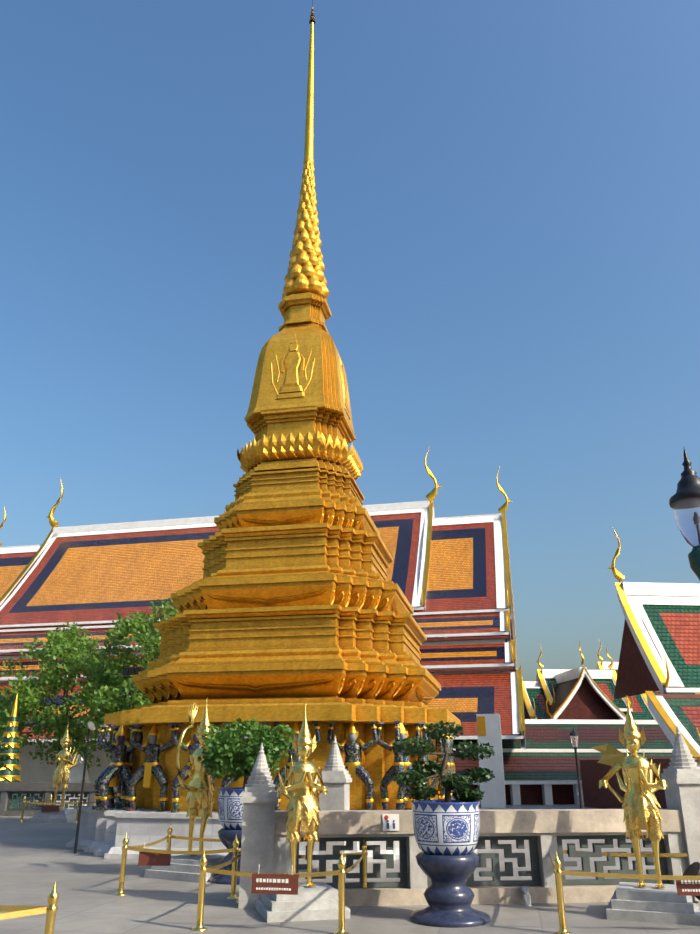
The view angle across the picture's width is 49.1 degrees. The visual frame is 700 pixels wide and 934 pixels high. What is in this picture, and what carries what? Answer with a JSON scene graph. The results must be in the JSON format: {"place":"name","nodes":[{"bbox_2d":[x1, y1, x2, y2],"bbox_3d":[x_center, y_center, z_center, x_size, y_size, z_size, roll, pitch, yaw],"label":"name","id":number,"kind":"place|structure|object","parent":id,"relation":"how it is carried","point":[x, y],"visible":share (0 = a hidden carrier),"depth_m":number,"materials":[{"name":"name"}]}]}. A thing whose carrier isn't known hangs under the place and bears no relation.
{"place":"outdoors","nodes":[
{"label":"outdoors","id":0,"kind":"place"},
{"bbox_2d":[299,852,360,858],"bbox_3d":[-0.612,5.158,10.189,1.611,0.089,0.006,-2,-21,6],"label":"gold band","id":1,"kind":"object","parent":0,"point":[344,855],"visible":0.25,"depth_m":10.13,"materials":[{"name":"gold metal"}]},
{"bbox_2d":[0,798,699,933],"bbox_3d":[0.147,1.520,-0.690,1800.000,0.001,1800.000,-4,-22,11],"label":"ground terrace","id":2,"kind":"structure","parent":0,"point":[37,860],"depth_m":9.88,"materials":[{"name":"stone"}]},
{"bbox_2d":[0,743,10,768],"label":"bonsai planter","id":3,"kind":"object","parent":2,"relation":"on","point":[3,757],"visible":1,"depth_m":28.33,"materials":[{"name":"ceramic"}]},
{"bbox_2d":[0,695,25,808],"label":"small spire","id":4,"kind":"structure","parent":2,"relation":"on","point":[10,772],"depth_m":30.11,"materials":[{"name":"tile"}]},
{"bbox_2d":[0,675,29,742],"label":"tree","id":5,"kind":"object","parent":2,"relation":"on","point":[18,721],"visible":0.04,"depth_m":38.68,"materials":[{"name":"green plant"}]},
{"bbox_2d":[19,797,25,821],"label":"barrier post","id":6,"kind":"object","parent":2,"relation":"on","point":[23,807],"visible":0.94,"depth_m":24.43,"materials":[{"name":"gold metal"}]},
{"bbox_2d":[25,801,77,804],"bbox_3d":[-9.500,10.687,24.370,1.906,0.089,0.006,-4,-22,10],"label":"rope","id":7,"kind":"object","parent":6,"relation":"attached to","point":[51,803],"visible":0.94,"depth_m":24.36,"materials":[{"name":"gold metal"}]},
{"bbox_2d":[44,881,58,933],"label":"barrier post","id":8,"kind":"object","parent":2,"relation":"on","point":[52,899],"visible":1,"depth_m":6.17,"materials":[{"name":"gold metal"}]},
{"bbox_2d":[0,907,46,919],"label":"rope","id":9,"kind":"object","parent":8,"relation":"attached to","point":[23,913],"visible":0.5,"depth_m":6.08,"materials":[{"name":"gold metal"}]},
{"bbox_2d":[0,905,46,911],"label":"rope","id":10,"kind":"object","parent":8,"relation":"attached to","point":[5,908],"visible":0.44,"depth_m":6.31,"materials":[{"name":"gold metal"}]},
{"bbox_2d":[29,725,79,822],"bbox_3d":[-9.460,9.978,25.200,1.225,3.050,1.225,-2,-21,4],"label":"kinnara statue","id":11,"kind":"object","parent":2,"relation":"on","point":[63,768],"visible":0.96,"depth_m":24.96,"materials":[{"name":"metal"}]},
{"bbox_2d":[41,802,59,811],"bbox_3d":[-9.505,10.790,24.324,0.600,0.290,0.012,-3,-22,9],"label":"sign","id":12,"kind":"object","parent":11,"relation":"attached to","point":[50,808],"visible":1,"depth_m":24.30,"materials":[{"name":"brown"}]},
{"bbox_2d":[0,782,118,816],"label":"balustrade","id":13,"kind":"object","parent":2,"relation":"on","point":[8,790],"visible":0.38,"depth_m":27.19,"materials":[{"name":"grey stone"}]},
{"bbox_2d":[0,621,132,772],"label":"tree","id":14,"kind":"object","parent":2,"relation":"on","point":[66,643],"visible":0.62,"depth_m":33.49,"materials":[{"name":"green plant"}]},
{"bbox_2d":[56,755,89,808],"bbox_3d":[-11.647,13.208,32.179,1.800,2.100,1.712,0,-21,-1],"label":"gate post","id":15,"kind":"object","parent":2,"relation":"on","point":[76,774],"visible":0.25,"depth_m":31.80,"materials":[{"name":"white stone"}]},
{"bbox_2d":[74,797,79,822],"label":"barrier post","id":16,"kind":"object","parent":2,"relation":"on","point":[77,810],"visible":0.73,"depth_m":24.09,"materials":[{"name":"gold metal"}]},
{"bbox_2d":[74,722,94,853],"bbox_3d":[-5.550,6.657,15.996,0.159,2.550,0.202,0,-21,-1],"label":"spotlight pole","id":17,"kind":"object","parent":2,"relation":"on","point":[91,726],"visible":1,"depth_m":16.04,"materials":[{"name":"black metal"}]},
{"bbox_2d":[114,832,128,895],"bbox_3d":[-3.180,5.560,10.758,0.166,0.790,0.170,-5,-22,13],"label":"barrier post","id":18,"kind":"object","parent":2,"relation":"on","point":[125,841],"visible":1,"depth_m":10.71,"materials":[{"name":"gold metal"}]},
{"bbox_2d":[128,835,168,847],"bbox_3d":[-3.070,5.742,11.687,0.006,0.089,1.875,-2,-21,6],"label":"rope","id":19,"kind":"object","parent":18,"relation":"attached to","point":[154,843],"visible":0.75,"depth_m":11.83,"materials":[{"name":"gold metal"}]},
{"bbox_2d":[127,847,232,853],"bbox_3d":[-2.378,5.351,10.683,1.630,0.089,0.006,-4,-22,10],"label":"rope","id":20,"kind":"object","parent":18,"relation":"attached to","point":[178,852],"visible":0.9,"depth_m":10.68,"materials":[{"name":"gold metal"}]},
{"bbox_2d":[138,843,170,865],"bbox_3d":[-2.739,5.440,10.767,0.450,0.290,0.012,0,-21,1],"label":"sign","id":21,"kind":"object","parent":20,"relation":"attached to","point":[152,859],"visible":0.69,"depth_m":10.74,"materials":[{"name":"brown"}]},
{"bbox_2d":[66,598,178,759],"bbox_3d":[-8.001,9.702,32.015,6.412,8.525,6.723,17,-27,-37],"label":"tree","id":22,"kind":"object","parent":2,"relation":"on","point":[134,626],"visible":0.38,"depth_m":31.68,"materials":[{"name":"green plant"}]},
{"bbox_2d":[120,667,142,706],"bbox_3d":[-8.621,10.426,29.475,0.806,5.320,0.192,-4,-22,11],"label":"floodlight mast","id":23,"kind":"object","parent":2,"relation":"on","point":[126,672],"visible":0.52,"depth_m":30.26,"materials":[{"name":"black metal"}]},
{"bbox_2d":[166,823,172,849],"bbox_3d":[-2.961,6.236,12.493,0.166,0.790,0.170,3,-22,-9],"label":"barrier post","id":24,"kind":"object","parent":2,"relation":"on","point":[169,833],"visible":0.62,"depth_m":12.53,"materials":[{"name":"gold metal"}]},
{"bbox_2d":[172,835,220,841],"bbox_3d":[-2.134,6.033,12.432,1.674,0.089,0.006,-3,-22,8],"label":"rope","id":25,"kind":"object","parent":24,"relation":"attached to","point":[195,839],"visible":0.5,"depth_m":12.48,"materials":[{"name":"gold metal"}]},
{"bbox_2d":[144,700,225,882],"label":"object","id":26,"kind":"object","parent":2,"relation":"on","point":[200,789],"visible":0.67,"depth_m":12.66,"materials":[{"name":"metal"}]},
{"bbox_2d":[192,850,207,930],"bbox_3d":[-1.642,4.676,8.492,0.166,0.790,0.170,-6,-22,14],"label":"barrier post","id":27,"kind":"object","parent":2,"relation":"on","point":[203,861],"visible":1,"depth_m":8.45,"materials":[{"name":"gold metal"}]},
{"bbox_2d":[207,853,240,868],"bbox_3d":[-1.528,4.855,9.411,0.006,0.089,1.857,-3,-21,7],"label":"rope","id":28,"kind":"object","parent":27,"relation":"attached to","point":[222,865],"visible":0.69,"depth_m":9.39,"materials":[{"name":"gold metal"}]},
{"bbox_2d":[206,868,337,877],"bbox_3d":[-0.866,4.476,8.439,1.572,0.089,0.006,-3,-22,8],"label":"rope","id":29,"kind":"object","parent":27,"relation":"attached to","point":[249,874],"visible":0.62,"depth_m":8.44,"materials":[{"name":"gold metal"}]},
{"bbox_2d":[251,870,298,894],"bbox_3d":[-0.821,4.513,8.391,0.520,0.290,0.017,-3,-22,8],"label":"sign","id":30,"kind":"object","parent":29,"relation":"attached to","point":[273,884],"visible":0.98,"depth_m":8.37,"materials":[{"name":"brown metal"}]},
{"bbox_2d":[227,834,238,898],"bbox_3d":[-1.576,5.454,10.486,0.170,0.790,0.166,-18,-28,39],"label":"barrier post","id":31,"kind":"object","parent":2,"relation":"on","point":[235,849],"visible":0.94,"depth_m":10.44,"materials":[{"name":"gold metal"}]},
{"bbox_2d":[197,718,296,884],"bbox_3d":[-1.711,5.326,12.399,1.568,2.418,1.575,-15,-26,33],"label":"planter bush","id":32,"kind":"object","parent":2,"relation":"on","point":[239,763],"visible":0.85,"depth_m":12.26,"materials":[{"name":"green plant"}]},
{"bbox_2d":[0,467,525,797],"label":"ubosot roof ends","id":33,"kind":"object","parent":2,"relation":"on","point":[469,595],"visible":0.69,"depth_m":46.68,"materials":[{"name":"orange tile"}]},
{"bbox_2d":[0,446,447,637],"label":"temple roof","id":34,"kind":"structure","parent":33,"relation":"on","point":[94,574],"depth_m":56.63,"materials":[{"name":"orange tile"}]},
{"bbox_2d":[66,0,477,865],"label":"golden chedi","id":35,"kind":"structure","parent":2,"relation":"on","point":[294,604],"depth_m":17.70,"materials":[{"name":"gold metal"}]},
{"bbox_2d":[96,724,134,810],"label":"guardian statue","id":36,"kind":"object","parent":35,"relation":"on","point":[118,748],"visible":0.85,"depth_m":16.42,"materials":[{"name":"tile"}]},
{"bbox_2d":[92,725,142,809],"bbox_3d":[-5.026,6.479,16.573,1.109,1.702,0.321,-5,-22,13],"label":"guardian statue","id":37,"kind":"object","parent":35,"relation":"on","point":[126,774],"visible":0.65,"depth_m":16.45,"materials":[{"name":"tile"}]},
{"bbox_2d":[106,726,132,807],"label":"guardian statue","id":38,"kind":"object","parent":35,"relation":"on","point":[111,795],"visible":0.23,"depth_m":17.29,"materials":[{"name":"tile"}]},
{"bbox_2d":[114,729,132,805],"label":"guardian statue","id":39,"kind":"object","parent":35,"relation":"on","point":[118,787],"visible":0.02,"depth_m":17.98,"materials":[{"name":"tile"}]},
{"bbox_2d":[126,723,175,811],"bbox_3d":[-4.169,6.279,16.062,1.086,1.702,0.314,-6,-22,16],"label":"guardian statue","id":40,"kind":"object","parent":35,"relation":"on","point":[151,763],"visible":0.96,"depth_m":15.97,"materials":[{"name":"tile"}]},
{"bbox_2d":[171,722,220,812],"bbox_3d":[-3.145,6.094,15.586,1.049,1.702,0.303,-2,-21,5],"label":"guardian statue","id":41,"kind":"object","parent":35,"relation":"on","point":[193,747],"visible":0.42,"depth_m":15.57,"materials":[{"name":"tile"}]},
{"bbox_2d":[221,722,270,787],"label":"guardian statue","id":42,"kind":"object","parent":35,"relation":"on","point":[225,783],"visible":0.12,"depth_m":15.21,"materials":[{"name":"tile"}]},
{"bbox_2d":[272,721,320,810],"bbox_3d":[-1.089,5.944,15.201,1.048,1.702,0.303,-5,-22,12],"label":"guardian statue","id":43,"kind":"object","parent":35,"relation":"on","point":[295,758],"visible":0.29,"depth_m":15.20,"materials":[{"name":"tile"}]},
{"bbox_2d":[327,721,377,809],"bbox_3d":[0.050,5.972,15.273,1.047,1.702,0.303,-4,-22,10],"label":"guardian statue","id":44,"kind":"object","parent":35,"relation":"on","point":[352,764],"visible":0.83,"depth_m":15.30,"materials":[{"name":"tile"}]},
{"bbox_2d":[376,722,427,809],"bbox_3d":[1.056,6.035,15.436,1.085,1.702,0.314,-1,-21,3],"label":"guardian statue","id":45,"kind":"object","parent":35,"relation":"on","point":[386,780],"visible":0.5,"depth_m":15.37,"materials":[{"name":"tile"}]},
{"bbox_2d":[393,721,410,809],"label":"guardian statue","id":46,"kind":"object","parent":35,"relation":"on","point":[401,799],"visible":0.58,"depth_m":15.23,"materials":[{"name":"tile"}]},
{"bbox_2d":[414,723,435,799],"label":"guardian statue","id":47,"kind":"object","parent":35,"relation":"on","point":[418,729],"visible":0.21,"depth_m":16.13,"materials":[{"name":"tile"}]},
{"bbox_2d":[436,738,440,799],"bbox_3d":[2.413,7.869,20.140,0.315,1.702,1.090,-7,-22,17],"label":"demon caryatid","id":48,"kind":"object","parent":35,"relation":"on","point":[439,787],"depth_m":19.57,"materials":[{"name":"tile"}]},
{"bbox_2d":[436,727,448,799],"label":"guardian statue","id":49,"kind":"object","parent":35,"relation":"on","point":[439,746],"visible":0.31,"depth_m":16.94,"materials":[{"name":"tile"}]},
{"bbox_2d":[447,733,452,797],"bbox_3d":[2.284,7.083,18.123,0.315,1.702,1.088,-4,-22,10],"label":"demon caryatid","id":50,"kind":"object","parent":35,"relation":"on","point":[448,761],"visible":0.12,"depth_m":18.14,"materials":[{"name":"metal"}]},
{"bbox_2d":[448,733,455,799],"bbox_3d":[2.491,7.457,19.082,0.314,1.702,1.085,-4,-22,9],"label":"demon caryatid","id":51,"kind":"object","parent":35,"relation":"on","point":[451,759],"visible":0.21,"depth_m":19.01,"materials":[{"name":"tile"}]},
{"bbox_2d":[255,703,349,922],"bbox_3d":[-0.594,4.275,9.734,0.980,2.440,0.980,5,-22,-14],"label":"kinnara statue","id":52,"kind":"object","parent":2,"relation":"on","point":[311,901],"visible":0.94,"depth_m":9.53,"materials":[{"name":"metal"}]},
{"bbox_2d":[318,736,351,871],"bbox_3d":[-0.268,5.808,13.305,0.520,2.179,0.520,-4,-22,11],"label":"gate post","id":53,"kind":"object","parent":2,"relation":"on","point":[336,778],"visible":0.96,"depth_m":13.18,"materials":[{"name":"white stone"}]},
{"bbox_2d":[334,852,348,933],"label":"barrier post","id":54,"kind":"object","parent":2,"relation":"on","point":[341,893],"visible":1,"depth_m":8.23,"materials":[{"name":"gold metal"}]},
{"bbox_2d":[361,839,367,888],"bbox_3d":[0.189,5.283,10.048,0.166,0.790,0.170,-13,-25,30],"label":"barrier post","id":55,"kind":"object","parent":2,"relation":"on","point":[364,846],"visible":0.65,"depth_m":10.04,"materials":[{"name":"gold metal"}]},
{"bbox_2d":[392,720,494,927],"bbox_3d":[1.173,4.225,9.288,1.225,2.210,0.940,-7,-22,17],"label":"potted plant","id":56,"kind":"object","parent":2,"relation":"on","point":[446,831],"visible":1,"depth_m":8.97,"materials":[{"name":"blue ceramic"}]},
{"bbox_2d":[238,725,699,908],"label":"balustrade","id":57,"kind":"object","parent":2,"relation":"on","point":[265,847],"visible":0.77,"depth_m":10.19,"materials":[{"name":"beige stone"}]},
{"bbox_2d":[382,814,398,830],"bbox_3d":[0.541,4.696,10.125,0.220,0.200,0.024,2,-21,-5],"label":"sign","id":58,"kind":"object","parent":57,"relation":"attached to","point":[390,822],"visible":1,"depth_m":10.12,"materials":[{"name":"white"}]},
{"bbox_2d":[476,714,505,807],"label":"white gate pier","id":59,"kind":"structure","parent":2,"relation":"on","point":[489,731],"depth_m":33.14,"materials":[{"name":"white paint"}]},
{"bbox_2d":[454,784,583,804],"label":"gallery columns","id":60,"kind":"structure","parent":2,"relation":"on","point":[547,797],"depth_m":34.99,"materials":[{"name":"paint"}]},
{"bbox_2d":[520,886,530,905],"bbox_3d":[2.269,5.535,9.882,0.090,0.206,0.193,2,-21,-5],"label":"drain elbow","id":61,"kind":"object","parent":2,"relation":"on","point":[524,890],"visible":1,"depth_m":9.81,"materials":[{"name":"grey plastic"}]},
{"bbox_2d":[438,719,672,804],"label":"temple building","id":62,"kind":"structure","parent":2,"relation":"on","point":[547,756],"depth_m":37.16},
{"bbox_2d":[553,851,571,933],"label":"barrier post","id":63,"kind":"object","parent":2,"relation":"on","point":[557,863],"visible":1,"depth_m":8.25,"materials":[{"name":"gold metal"}]},
{"bbox_2d":[562,870,699,879],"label":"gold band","id":64,"kind":"object","parent":63,"relation":"attached to","point":[627,876],"visible":0.92,"depth_m":8.30,"materials":[{"name":"gold metal"}]},
{"bbox_2d":[676,865,699,895],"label":"sign","id":65,"kind":"object","parent":64,"relation":"hanging from","point":[688,887],"visible":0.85,"depth_m":8.27,"materials":[{"name":"brown metal"}]},
{"bbox_2d":[569,727,582,808],"bbox_3d":[6.626,8.989,22.238,0.277,2.740,0.277,-8,-23,20],"label":"lamp post","id":66,"kind":"object","parent":2,"relation":"on","point":[574,735],"visible":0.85,"depth_m":22.42,"materials":[{"name":"black metal"}]},
{"bbox_2d":[519,659,654,719],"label":"pavilion roof","id":67,"kind":"structure","parent":2,"relation":"on","point":[534,699],"depth_m":46.70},
{"bbox_2d":[542,644,629,719],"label":"roof gable","id":68,"kind":"structure","parent":67,"relation":"attached to","point":[579,694],"depth_m":44.04,"materials":[{"name":"brown wood"}]},
{"bbox_2d":[580,529,699,808],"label":"temple building","id":69,"kind":"structure","parent":2,"relation":"on","point":[660,648],"depth_m":30.79,"materials":[{"name":"green tile"}]},
{"bbox_2d":[591,695,699,925],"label":"kinnara statue","id":70,"kind":"object","parent":2,"relation":"on","point":[642,901],"visible":1,"depth_m":9.45,"materials":[{"name":"metal"}]},
{"bbox_2d":[669,447,699,580],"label":"lamp post","id":71,"kind":"object","parent":2,"relation":"on","point":[684,502],"visible":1,"depth_m":9.87,"materials":[{"name":"black metal"}]},
{"bbox_2d":[682,862,699,900],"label":"floodlight can","id":72,"kind":"object","parent":2,"relation":"on","point":[692,869],"visible":0.38,"depth_m":9.53,"materials":[{"name":"black metal"}]},
{"bbox_2d":[0,0,699,680],"label":"sky","id":73,"kind":"structure","parent":0,"point":[507,191],"materials":[{"name":"blue"}]},
{"bbox_2d":[345,853,363,872],"bbox_3d":[0.050,4.779,9.218,0.006,0.089,1.933,-3,-22,8],"label":"rope","id":74,"kind":"object","parent":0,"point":[349,869],"visible":0.81,"depth_m":9.22,"materials":[{"name":"gold metal"}]},
{"bbox_2d":[536,644,632,710],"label":"pavilion roof","id":75,"kind":"structure","parent":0,"point":[604,681],"depth_m":48.14,"materials":[{"name":"white paint"}]},
{"bbox_2d":[563,850,687,856],"bbox_3d":[4.011,5.226,10.364,2.618,0.089,0.006,-1,-21,3],"label":"rail","id":76,"kind":"object","parent":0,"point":[645,854],"visible":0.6,"depth_m":10.36,"materials":[{"name":"gold metal"}]},
{"bbox_2d":[597,638,699,693],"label":"temple roof","id":77,"kind":"structure","parent":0,"point":[602,665],"depth_m":56.23,"materials":[{"name":"white tile"}]}
]}

